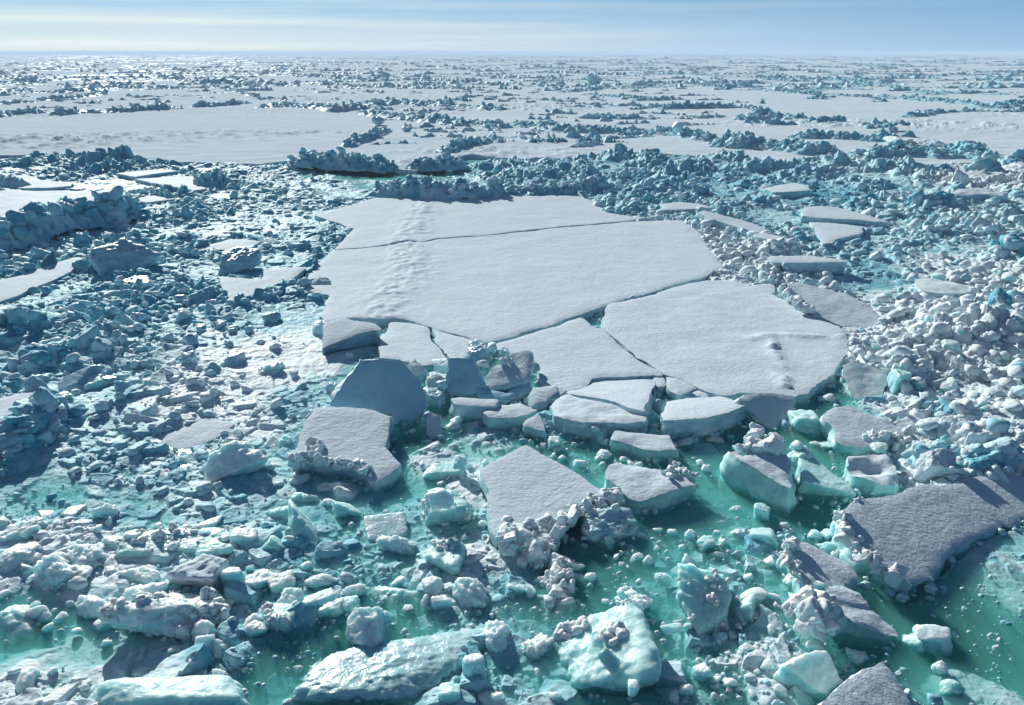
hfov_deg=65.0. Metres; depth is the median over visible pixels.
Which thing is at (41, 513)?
ice chunk
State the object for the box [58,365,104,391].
ice chunk
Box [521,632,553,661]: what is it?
ice chunk
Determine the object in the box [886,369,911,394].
ice chunk
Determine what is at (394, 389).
ice floe
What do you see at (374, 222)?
ice floe
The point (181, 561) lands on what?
ice lump
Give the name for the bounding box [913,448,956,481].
ice chunk
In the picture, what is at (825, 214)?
ice floe
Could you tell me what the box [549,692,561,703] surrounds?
ice lump
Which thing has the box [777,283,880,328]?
ice floe
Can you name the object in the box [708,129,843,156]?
ice ridge
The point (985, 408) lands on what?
ice lump
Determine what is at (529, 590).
ice chunk
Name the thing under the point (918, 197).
ice ridge
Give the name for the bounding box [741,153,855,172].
ice ridge
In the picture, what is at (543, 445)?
ice lump
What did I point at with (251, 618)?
ice lump
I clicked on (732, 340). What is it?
ice floe
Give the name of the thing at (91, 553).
ice chunk
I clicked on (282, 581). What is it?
ice chunk
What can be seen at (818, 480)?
ice chunk
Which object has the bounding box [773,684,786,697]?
ice lump
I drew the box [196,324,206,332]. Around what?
ice lump
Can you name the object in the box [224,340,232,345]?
ice lump
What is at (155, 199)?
ice floe
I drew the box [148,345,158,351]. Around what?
ice lump
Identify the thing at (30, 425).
ice ridge
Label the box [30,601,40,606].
ice lump
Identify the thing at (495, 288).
ice floe
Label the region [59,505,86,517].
ice chunk
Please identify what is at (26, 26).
sky
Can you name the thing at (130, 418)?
ice chunk
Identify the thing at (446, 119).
ice ridge
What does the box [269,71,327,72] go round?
ice ridge
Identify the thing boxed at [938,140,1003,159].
ice ridge
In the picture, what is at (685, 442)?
ice chunk
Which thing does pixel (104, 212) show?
ice ridge
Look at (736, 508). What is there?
ice chunk
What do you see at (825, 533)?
ice chunk
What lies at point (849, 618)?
ice floe
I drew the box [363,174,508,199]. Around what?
ice ridge
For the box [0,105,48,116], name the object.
ice ridge
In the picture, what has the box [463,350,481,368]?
ice floe
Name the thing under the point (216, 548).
ice chunk
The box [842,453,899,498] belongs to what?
ice floe
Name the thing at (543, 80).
ice ridge
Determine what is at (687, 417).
ice floe
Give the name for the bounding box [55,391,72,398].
ice lump
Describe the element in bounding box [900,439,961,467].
ice ridge
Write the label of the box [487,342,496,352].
ice chunk
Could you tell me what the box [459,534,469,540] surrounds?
ice lump
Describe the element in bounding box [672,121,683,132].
ice chunk
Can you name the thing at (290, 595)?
ice chunk
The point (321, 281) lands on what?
ice chunk
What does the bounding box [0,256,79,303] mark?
ice floe
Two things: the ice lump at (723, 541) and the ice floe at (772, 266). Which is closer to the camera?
the ice lump at (723, 541)
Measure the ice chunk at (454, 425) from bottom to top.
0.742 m
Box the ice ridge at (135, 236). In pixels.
[72,229,154,271]
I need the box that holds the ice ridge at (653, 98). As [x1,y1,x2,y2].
[582,92,680,100]
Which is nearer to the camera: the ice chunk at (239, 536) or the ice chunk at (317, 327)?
the ice chunk at (239, 536)
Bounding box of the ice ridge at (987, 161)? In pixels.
[963,149,1004,171]
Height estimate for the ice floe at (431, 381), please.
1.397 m
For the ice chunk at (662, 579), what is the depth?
29.16 m
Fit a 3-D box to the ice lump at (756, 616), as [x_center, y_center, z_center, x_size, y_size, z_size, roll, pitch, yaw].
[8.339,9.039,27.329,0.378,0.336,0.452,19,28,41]
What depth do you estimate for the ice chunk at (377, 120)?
203.46 m
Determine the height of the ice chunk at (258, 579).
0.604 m
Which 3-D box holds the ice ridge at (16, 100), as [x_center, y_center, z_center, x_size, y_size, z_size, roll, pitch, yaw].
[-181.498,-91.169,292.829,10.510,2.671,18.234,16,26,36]
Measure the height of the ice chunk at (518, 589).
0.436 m
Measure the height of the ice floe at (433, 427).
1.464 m
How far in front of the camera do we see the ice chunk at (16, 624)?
26.90 m
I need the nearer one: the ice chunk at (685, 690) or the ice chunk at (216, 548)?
the ice chunk at (685, 690)
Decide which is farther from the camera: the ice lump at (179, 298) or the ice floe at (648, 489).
the ice lump at (179, 298)
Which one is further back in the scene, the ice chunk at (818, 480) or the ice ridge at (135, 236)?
the ice ridge at (135, 236)
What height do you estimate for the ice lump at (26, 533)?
0.766 m
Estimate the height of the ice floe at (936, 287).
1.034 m
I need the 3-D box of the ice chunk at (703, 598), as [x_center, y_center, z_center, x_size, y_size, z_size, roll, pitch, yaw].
[6.635,8.711,27.431,2.035,1.851,2.609,0,20,0]
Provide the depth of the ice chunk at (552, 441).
39.04 m
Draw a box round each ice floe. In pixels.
[0,174,72,190]
[0,190,126,216]
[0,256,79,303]
[0,389,50,415]
[116,169,177,179]
[135,176,206,193]
[138,195,174,203]
[156,417,234,450]
[198,239,261,249]
[220,267,305,299]
[287,407,402,501]
[305,220,722,343]
[314,194,651,249]
[322,318,381,354]
[330,359,427,433]
[330,379,344,400]
[378,322,446,372]
[407,359,428,382]
[425,375,444,391]
[425,412,443,441]
[431,328,472,359]
[445,358,488,397]
[449,397,498,424]
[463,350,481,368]
[475,383,531,404]
[479,445,638,618]
[483,403,536,430]
[485,350,534,392]
[492,318,662,391]
[523,414,546,441]
[527,385,566,406]
[528,385,557,412]
[550,393,647,441]
[566,378,655,418]
[600,280,847,409]
[604,462,698,520]
[609,431,678,468]
[653,377,665,395]
[660,202,712,213]
[660,397,745,440]
[665,377,696,400]
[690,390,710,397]
[697,211,777,234]
[720,422,797,518]
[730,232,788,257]
[734,393,795,434]
[749,283,775,293]
[758,255,846,283]
[763,183,810,198]
[775,537,858,593]
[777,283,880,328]
[781,585,898,656]
[800,206,889,227]
[809,222,864,246]
[818,662,910,704]
[819,405,911,463]
[829,476,1023,606]
[838,360,890,401]
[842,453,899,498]
[914,278,973,296]
[953,188,1007,200]
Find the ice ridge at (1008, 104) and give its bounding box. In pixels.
[988,99,1023,108]
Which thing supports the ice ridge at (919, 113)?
on the sea ice at (243, 134)
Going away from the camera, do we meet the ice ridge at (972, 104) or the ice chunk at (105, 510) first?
the ice chunk at (105, 510)
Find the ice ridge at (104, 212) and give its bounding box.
[99,201,117,227]
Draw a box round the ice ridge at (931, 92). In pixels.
[845,78,946,94]
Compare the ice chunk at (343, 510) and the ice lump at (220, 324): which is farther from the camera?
the ice lump at (220, 324)
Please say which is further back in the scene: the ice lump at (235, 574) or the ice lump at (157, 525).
the ice lump at (157, 525)
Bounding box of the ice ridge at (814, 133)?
[788,128,885,141]
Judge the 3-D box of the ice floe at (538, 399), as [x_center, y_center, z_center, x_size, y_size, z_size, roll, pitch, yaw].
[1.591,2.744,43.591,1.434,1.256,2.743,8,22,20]
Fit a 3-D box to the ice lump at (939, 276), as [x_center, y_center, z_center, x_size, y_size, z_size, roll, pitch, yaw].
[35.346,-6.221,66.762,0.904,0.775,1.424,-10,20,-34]
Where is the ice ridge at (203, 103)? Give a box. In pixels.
[192,98,250,106]
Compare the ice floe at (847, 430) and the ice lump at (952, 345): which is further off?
the ice lump at (952, 345)
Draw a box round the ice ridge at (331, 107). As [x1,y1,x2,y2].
[256,99,370,111]
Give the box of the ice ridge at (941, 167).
[862,155,955,171]
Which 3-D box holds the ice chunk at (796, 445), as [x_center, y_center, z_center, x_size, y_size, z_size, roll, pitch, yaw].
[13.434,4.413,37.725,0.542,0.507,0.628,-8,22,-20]
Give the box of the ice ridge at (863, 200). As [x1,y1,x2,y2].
[842,193,893,206]
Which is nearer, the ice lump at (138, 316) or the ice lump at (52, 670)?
the ice lump at (52, 670)
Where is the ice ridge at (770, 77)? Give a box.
[741,75,791,80]
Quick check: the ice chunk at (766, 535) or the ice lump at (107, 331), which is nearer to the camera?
the ice chunk at (766, 535)
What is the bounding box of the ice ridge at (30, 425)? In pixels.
[0,386,87,482]
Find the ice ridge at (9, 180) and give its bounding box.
[0,174,31,186]
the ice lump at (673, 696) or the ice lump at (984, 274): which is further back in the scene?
the ice lump at (984, 274)
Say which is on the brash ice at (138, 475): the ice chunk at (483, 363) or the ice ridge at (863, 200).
the ice chunk at (483, 363)
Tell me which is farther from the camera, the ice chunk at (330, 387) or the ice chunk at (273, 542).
the ice chunk at (330, 387)
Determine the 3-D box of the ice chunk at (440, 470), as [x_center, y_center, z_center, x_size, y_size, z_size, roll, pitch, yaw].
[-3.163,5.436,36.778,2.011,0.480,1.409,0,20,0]
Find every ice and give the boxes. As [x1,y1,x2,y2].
[0,53,1023,176]
[0,143,1023,704]
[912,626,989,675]
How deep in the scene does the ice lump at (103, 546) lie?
30.91 m
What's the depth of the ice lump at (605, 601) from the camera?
28.12 m
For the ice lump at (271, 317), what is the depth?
56.66 m
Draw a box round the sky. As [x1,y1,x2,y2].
[0,0,1023,52]
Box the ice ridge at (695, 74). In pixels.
[640,70,738,76]
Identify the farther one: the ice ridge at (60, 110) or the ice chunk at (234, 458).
the ice ridge at (60, 110)
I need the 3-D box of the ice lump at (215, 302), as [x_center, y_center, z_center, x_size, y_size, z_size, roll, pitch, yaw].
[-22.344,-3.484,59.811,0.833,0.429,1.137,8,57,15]
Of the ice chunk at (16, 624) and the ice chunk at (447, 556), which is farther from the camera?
the ice chunk at (447, 556)
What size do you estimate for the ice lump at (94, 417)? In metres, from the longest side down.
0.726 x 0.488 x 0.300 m
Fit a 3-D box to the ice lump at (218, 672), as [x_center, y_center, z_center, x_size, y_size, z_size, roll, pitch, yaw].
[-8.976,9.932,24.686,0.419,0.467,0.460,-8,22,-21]
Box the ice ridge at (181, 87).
[143,85,219,89]
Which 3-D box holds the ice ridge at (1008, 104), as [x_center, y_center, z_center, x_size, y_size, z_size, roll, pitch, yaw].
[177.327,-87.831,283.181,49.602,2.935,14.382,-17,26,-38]
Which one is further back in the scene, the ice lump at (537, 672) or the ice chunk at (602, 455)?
the ice chunk at (602, 455)
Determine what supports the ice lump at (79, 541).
on the brash ice at (138, 475)
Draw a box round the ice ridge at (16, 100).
[0,98,37,103]
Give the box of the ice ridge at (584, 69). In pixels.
[534,67,646,70]
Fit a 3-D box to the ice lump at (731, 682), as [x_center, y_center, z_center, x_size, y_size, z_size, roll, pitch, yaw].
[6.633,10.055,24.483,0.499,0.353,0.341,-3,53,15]
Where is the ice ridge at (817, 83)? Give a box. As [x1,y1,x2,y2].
[798,82,826,84]
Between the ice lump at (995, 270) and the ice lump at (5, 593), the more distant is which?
the ice lump at (995, 270)
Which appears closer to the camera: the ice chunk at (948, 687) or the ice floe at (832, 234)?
the ice chunk at (948, 687)
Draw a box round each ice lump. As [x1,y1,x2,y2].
[0,516,9,526]
[0,589,11,601]
[15,666,39,692]
[19,525,40,539]
[21,374,48,390]
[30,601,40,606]
[35,374,45,380]
[36,609,51,624]
[41,622,53,632]
[47,667,58,675]
[48,551,69,564]
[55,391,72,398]
[55,611,68,623]
[58,424,70,432]
[68,300,87,311]
[71,627,82,633]
[72,565,92,579]
[75,539,85,544]
[87,414,100,420]
[91,337,111,353]
[92,524,102,533]
[93,619,115,632]
[100,329,110,333]
[100,543,106,549]
[100,639,112,646]
[102,375,118,385]
[104,516,111,525]
[106,566,115,573]
[114,381,132,392]
[118,289,132,295]
[121,530,143,540]
[126,650,137,658]
[129,312,146,321]
[130,359,140,368]
[134,346,148,352]
[141,280,153,286]
[147,359,154,366]
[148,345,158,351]
[153,522,163,528]
[158,292,168,298]
[159,636,167,641]
[160,332,173,341]
[160,395,171,401]
[167,645,181,654]
[174,295,187,302]
[176,308,195,322]
[178,351,196,364]
[179,559,186,563]
[183,333,197,345]
[191,620,215,642]
[194,634,214,651]
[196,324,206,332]
[203,361,221,372]
[210,299,219,305]
[212,669,226,674]
[216,320,225,329]
[220,567,245,583]
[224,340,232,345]
[224,596,234,607]
[227,328,236,332]
[229,325,239,328]
[243,613,261,626]
[244,326,253,333]
[246,565,252,570]
[261,312,281,322]
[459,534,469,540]
[477,520,487,528]
[482,459,488,465]
[534,668,540,679]
[539,442,546,448]
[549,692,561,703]
[553,446,562,453]
[558,455,565,462]
[573,459,586,469]
[584,572,595,583]
[588,692,594,698]
[589,425,600,432]
[602,599,608,604]
[612,553,618,559]
[622,586,628,591]
[626,460,634,464]
[629,552,643,563]
[634,462,642,466]
[643,555,653,565]
[653,528,662,534]
[667,529,677,535]
[668,689,679,704]
[669,460,679,468]
[682,553,692,563]
[683,623,693,632]
[685,529,695,541]
[709,551,725,560]
[711,676,720,684]
[713,530,720,534]
[718,539,727,545]
[722,678,737,689]
[726,686,732,693]
[728,631,737,640]
[743,573,752,582]
[748,689,755,698]
[753,611,758,621]
[753,669,759,674]
[760,657,775,669]
[764,555,774,566]
[767,593,780,601]
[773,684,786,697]
[871,298,882,305]
[871,343,878,349]
[881,292,892,297]
[888,337,902,341]
[900,358,911,370]
[910,377,925,390]
[924,315,934,322]
[931,273,944,280]
[939,378,957,391]
[940,339,960,352]
[957,324,963,334]
[971,331,977,338]
[976,396,988,406]
[978,265,986,271]
[980,406,991,411]
[981,272,988,277]
[992,268,1003,272]
[1000,351,1011,360]
[1001,275,1015,281]
[1008,358,1023,365]
[1009,362,1023,367]
[1010,314,1023,322]
[1014,378,1022,385]
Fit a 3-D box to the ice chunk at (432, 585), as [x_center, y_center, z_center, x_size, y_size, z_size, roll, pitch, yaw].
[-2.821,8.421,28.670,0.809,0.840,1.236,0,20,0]
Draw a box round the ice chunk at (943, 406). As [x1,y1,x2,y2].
[928,398,957,415]
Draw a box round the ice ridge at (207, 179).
[193,171,233,187]
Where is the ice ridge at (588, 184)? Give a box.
[524,176,608,194]
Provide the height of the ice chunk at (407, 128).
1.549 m
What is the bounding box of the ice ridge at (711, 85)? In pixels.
[653,82,736,86]
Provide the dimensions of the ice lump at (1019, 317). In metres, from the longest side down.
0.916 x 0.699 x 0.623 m
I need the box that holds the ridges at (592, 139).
[0,54,1023,158]
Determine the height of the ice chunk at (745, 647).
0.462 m
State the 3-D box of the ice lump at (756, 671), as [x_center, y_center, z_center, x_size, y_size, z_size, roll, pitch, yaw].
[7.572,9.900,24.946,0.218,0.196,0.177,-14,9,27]
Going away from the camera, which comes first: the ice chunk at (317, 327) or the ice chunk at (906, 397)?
the ice chunk at (906, 397)
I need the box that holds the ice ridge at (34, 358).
[2,341,72,376]
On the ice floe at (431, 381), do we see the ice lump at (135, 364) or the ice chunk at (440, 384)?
the ice chunk at (440, 384)
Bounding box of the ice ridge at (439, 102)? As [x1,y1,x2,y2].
[363,97,509,110]
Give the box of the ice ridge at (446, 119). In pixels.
[358,108,514,128]
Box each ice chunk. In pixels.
[0,516,48,543]
[0,539,44,572]
[0,604,39,643]
[25,605,48,620]
[28,553,92,591]
[37,510,53,516]
[43,520,73,530]
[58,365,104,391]
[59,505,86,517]
[66,543,108,569]
[75,595,106,618]
[83,372,109,390]
[88,237,161,275]
[89,503,119,518]
[92,675,249,704]
[98,586,230,640]
[102,536,121,548]
[114,521,231,558]
[117,565,160,584]
[118,413,157,424]
[122,581,168,600]
[123,275,151,283]
[131,664,153,677]
[164,553,231,590]
[196,542,233,556]
[199,440,268,482]
[199,515,222,526]
[211,639,228,660]
[216,616,230,627]
[218,247,261,275]
[220,351,244,366]
[229,527,257,547]
[244,569,278,588]
[244,620,269,637]
[257,361,284,376]
[261,535,287,552]
[261,600,297,635]
[265,506,288,521]
[266,570,295,593]
[274,481,283,486]
[276,587,303,603]
[277,435,292,448]
[286,629,482,704]
[288,499,319,546]
[289,369,297,374]
[289,473,311,485]
[289,492,319,503]
[300,561,311,570]
[302,588,338,605]
[305,574,337,588]
[308,277,330,285]
[312,320,325,334]
[316,597,343,620]
[321,498,332,506]
[326,382,337,395]
[332,500,362,518]
[340,595,360,615]
[341,583,369,596]
[345,606,393,647]
[364,512,407,543]
[370,586,419,618]
[372,116,384,124]
[376,535,417,557]
[390,576,407,586]
[402,126,413,131]
[421,489,471,526]
[421,594,429,608]
[422,461,464,480]
[422,576,442,595]
[423,386,445,414]
[425,372,445,386]
[425,538,466,575]
[428,487,453,509]
[429,595,452,611]
[432,358,448,373]
[435,380,447,390]
[437,682,460,704]
[445,416,461,432]
[452,577,488,608]
[453,455,467,469]
[462,653,486,678]
[467,338,492,362]
[476,360,489,367]
[476,690,506,704]
[483,619,513,653]
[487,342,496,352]
[499,347,509,355]
[505,582,525,595]
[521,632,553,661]
[525,585,535,595]
[533,361,539,372]
[541,692,556,703]
[547,436,559,450]
[553,599,661,696]
[586,74,600,83]
[591,629,603,647]
[594,449,611,462]
[596,563,634,582]
[614,589,652,611]
[617,587,626,599]
[619,456,631,463]
[628,679,639,696]
[654,572,671,586]
[660,623,682,634]
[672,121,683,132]
[676,563,731,635]
[678,437,691,446]
[678,544,684,550]
[678,684,693,695]
[691,662,710,682]
[696,459,703,465]
[696,535,715,553]
[701,464,711,472]
[706,437,723,442]
[729,506,741,511]
[735,595,755,624]
[737,643,755,655]
[740,587,768,603]
[749,527,778,550]
[753,503,769,521]
[767,624,774,633]
[772,650,842,702]
[782,574,792,588]
[786,409,823,441]
[787,445,816,469]
[790,440,803,450]
[794,458,855,510]
[805,638,824,650]
[807,529,823,541]
[809,441,818,445]
[809,581,825,589]
[817,542,835,554]
[818,441,831,448]
[820,528,831,541]
[823,393,835,403]
[845,647,868,666]
[870,442,887,452]
[883,136,901,142]
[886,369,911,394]
[899,393,916,398]
[901,633,924,654]
[902,139,918,144]
[912,624,952,655]
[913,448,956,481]
[914,138,947,146]
[928,398,957,415]
[931,660,947,673]
[939,679,964,695]
[956,458,967,466]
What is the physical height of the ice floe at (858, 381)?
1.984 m
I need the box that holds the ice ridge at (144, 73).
[71,72,156,75]
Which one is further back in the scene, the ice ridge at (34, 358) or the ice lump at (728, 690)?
the ice ridge at (34, 358)
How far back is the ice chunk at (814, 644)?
25.79 m
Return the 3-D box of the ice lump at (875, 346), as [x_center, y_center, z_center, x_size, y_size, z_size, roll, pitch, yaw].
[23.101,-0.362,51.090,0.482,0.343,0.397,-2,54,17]
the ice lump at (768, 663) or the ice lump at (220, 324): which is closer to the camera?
the ice lump at (768, 663)
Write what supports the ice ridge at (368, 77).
on the sea ice at (243, 134)
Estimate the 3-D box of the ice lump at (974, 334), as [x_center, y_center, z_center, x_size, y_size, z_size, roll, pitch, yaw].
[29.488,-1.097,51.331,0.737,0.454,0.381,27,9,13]
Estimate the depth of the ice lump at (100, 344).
49.57 m
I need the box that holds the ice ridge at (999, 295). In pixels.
[987,287,1023,309]
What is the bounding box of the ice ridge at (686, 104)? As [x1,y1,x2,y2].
[646,100,745,108]
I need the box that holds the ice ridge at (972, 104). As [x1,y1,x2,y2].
[869,93,998,108]
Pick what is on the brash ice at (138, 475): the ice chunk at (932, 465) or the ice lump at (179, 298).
the ice lump at (179, 298)
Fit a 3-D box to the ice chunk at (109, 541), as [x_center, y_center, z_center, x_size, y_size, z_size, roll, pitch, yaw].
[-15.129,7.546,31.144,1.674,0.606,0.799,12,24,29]
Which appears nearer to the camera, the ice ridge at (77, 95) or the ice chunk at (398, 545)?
the ice chunk at (398, 545)
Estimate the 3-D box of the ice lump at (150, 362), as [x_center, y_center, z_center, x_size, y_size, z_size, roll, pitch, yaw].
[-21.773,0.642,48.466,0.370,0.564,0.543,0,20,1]
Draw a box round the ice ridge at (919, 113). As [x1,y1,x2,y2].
[898,105,1023,117]
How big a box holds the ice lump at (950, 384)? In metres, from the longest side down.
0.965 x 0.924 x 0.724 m
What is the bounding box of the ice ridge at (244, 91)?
[220,85,260,96]
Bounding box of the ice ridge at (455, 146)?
[435,136,492,152]
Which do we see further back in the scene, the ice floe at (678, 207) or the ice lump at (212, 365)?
the ice floe at (678, 207)
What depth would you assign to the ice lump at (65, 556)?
30.01 m
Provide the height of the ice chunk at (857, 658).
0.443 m
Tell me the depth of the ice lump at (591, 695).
24.01 m
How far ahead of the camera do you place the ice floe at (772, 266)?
68.95 m
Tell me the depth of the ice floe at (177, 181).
114.75 m
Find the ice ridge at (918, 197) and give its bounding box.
[904,190,948,208]
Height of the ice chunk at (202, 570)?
1.339 m
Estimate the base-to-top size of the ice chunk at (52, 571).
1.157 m
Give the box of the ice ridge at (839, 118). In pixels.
[804,115,846,121]
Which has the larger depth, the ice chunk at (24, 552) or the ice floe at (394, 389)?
the ice floe at (394, 389)
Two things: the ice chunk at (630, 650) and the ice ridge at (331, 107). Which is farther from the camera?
the ice ridge at (331, 107)
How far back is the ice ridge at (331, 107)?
261.48 m
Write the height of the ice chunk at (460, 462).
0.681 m
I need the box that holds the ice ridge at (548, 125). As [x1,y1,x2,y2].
[510,119,646,135]
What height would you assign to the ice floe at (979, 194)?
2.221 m
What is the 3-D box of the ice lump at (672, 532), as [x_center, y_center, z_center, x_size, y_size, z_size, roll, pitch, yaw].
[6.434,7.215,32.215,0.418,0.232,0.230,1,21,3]
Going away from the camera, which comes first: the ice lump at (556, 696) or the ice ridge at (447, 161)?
the ice lump at (556, 696)
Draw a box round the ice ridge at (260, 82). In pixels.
[232,81,306,85]
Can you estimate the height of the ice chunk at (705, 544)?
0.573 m
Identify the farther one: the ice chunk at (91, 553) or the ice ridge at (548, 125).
the ice ridge at (548, 125)
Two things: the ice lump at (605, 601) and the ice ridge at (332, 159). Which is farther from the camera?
the ice ridge at (332, 159)
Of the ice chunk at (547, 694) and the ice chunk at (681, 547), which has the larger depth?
the ice chunk at (681, 547)
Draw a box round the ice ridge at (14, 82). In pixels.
[0,77,75,83]
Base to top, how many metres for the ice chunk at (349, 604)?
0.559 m
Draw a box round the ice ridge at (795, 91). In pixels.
[771,86,871,96]
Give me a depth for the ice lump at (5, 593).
28.44 m
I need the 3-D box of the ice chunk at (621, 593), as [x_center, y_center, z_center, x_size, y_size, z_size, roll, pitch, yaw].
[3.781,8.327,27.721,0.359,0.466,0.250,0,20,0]
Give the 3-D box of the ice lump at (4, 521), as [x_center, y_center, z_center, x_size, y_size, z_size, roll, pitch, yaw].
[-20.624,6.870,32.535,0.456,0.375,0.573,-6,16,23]
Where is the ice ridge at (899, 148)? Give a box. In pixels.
[846,139,966,159]
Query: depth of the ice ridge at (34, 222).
83.27 m
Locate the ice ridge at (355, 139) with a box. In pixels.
[341,126,392,146]
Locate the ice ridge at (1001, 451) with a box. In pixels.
[956,436,1023,475]
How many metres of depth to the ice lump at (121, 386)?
44.78 m
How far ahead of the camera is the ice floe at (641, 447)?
38.39 m
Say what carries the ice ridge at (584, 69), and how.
on the sea ice at (243, 134)
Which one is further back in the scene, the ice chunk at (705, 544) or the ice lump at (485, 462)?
the ice lump at (485, 462)
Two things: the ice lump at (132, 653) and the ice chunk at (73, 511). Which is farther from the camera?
the ice chunk at (73, 511)
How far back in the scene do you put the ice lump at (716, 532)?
32.15 m
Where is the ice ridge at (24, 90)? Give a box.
[0,86,121,92]
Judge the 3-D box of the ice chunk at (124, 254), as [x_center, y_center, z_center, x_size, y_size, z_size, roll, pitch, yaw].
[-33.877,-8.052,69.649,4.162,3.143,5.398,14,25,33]
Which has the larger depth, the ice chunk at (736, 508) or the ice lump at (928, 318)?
the ice lump at (928, 318)
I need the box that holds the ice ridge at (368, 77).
[310,75,413,82]
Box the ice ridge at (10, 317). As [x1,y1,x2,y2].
[0,304,70,329]
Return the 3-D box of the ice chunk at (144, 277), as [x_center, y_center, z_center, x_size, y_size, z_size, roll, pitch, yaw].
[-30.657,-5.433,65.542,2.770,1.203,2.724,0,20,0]
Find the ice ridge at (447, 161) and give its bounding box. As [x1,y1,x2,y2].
[405,152,472,171]
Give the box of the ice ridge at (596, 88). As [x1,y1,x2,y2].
[557,83,613,91]
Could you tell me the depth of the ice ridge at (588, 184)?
107.24 m
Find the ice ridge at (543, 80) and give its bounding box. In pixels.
[524,77,620,81]
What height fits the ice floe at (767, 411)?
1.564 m
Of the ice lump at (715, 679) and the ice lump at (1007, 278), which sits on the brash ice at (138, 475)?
the ice lump at (1007, 278)
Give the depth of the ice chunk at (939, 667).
24.93 m
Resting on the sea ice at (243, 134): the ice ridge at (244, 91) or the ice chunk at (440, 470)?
the ice ridge at (244, 91)
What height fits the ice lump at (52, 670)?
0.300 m
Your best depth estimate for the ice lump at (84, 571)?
29.13 m
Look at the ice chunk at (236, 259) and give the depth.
69.83 m
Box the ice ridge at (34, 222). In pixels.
[0,185,151,251]
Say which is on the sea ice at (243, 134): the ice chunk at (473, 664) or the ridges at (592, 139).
the ridges at (592, 139)
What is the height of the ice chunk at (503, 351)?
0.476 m
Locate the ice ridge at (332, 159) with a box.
[282,147,397,173]
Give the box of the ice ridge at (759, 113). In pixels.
[731,107,807,120]
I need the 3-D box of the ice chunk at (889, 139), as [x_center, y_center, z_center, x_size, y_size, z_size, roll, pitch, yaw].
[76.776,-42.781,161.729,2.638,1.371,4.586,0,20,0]
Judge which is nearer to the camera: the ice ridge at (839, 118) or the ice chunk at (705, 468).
the ice chunk at (705, 468)
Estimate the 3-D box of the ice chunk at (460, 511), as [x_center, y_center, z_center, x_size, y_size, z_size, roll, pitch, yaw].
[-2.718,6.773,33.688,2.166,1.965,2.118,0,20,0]
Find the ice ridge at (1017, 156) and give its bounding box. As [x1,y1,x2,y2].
[999,148,1023,164]
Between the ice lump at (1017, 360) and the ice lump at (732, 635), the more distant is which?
the ice lump at (1017, 360)
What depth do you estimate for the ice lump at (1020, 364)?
46.97 m
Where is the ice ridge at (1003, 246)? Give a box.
[975,232,1023,259]
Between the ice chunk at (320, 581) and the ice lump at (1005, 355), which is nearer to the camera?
the ice chunk at (320, 581)
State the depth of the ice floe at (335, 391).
44.05 m
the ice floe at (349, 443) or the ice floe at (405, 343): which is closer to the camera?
the ice floe at (349, 443)
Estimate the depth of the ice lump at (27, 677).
24.25 m
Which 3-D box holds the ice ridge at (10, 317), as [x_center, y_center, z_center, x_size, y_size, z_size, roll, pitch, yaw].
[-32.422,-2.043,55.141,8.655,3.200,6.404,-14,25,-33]
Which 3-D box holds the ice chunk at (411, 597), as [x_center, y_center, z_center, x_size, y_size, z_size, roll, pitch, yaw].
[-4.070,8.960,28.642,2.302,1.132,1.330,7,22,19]
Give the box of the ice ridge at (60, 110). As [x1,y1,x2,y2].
[48,99,182,115]
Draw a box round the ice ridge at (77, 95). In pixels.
[36,90,110,100]
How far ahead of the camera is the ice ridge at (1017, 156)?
133.03 m
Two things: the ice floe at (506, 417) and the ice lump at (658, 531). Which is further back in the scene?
the ice floe at (506, 417)
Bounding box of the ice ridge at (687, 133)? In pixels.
[642,125,719,141]
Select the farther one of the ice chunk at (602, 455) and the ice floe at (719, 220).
the ice floe at (719, 220)
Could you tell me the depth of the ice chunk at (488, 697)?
23.67 m
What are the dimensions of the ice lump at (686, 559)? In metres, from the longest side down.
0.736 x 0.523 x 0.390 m
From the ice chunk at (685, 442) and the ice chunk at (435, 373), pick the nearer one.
the ice chunk at (685, 442)

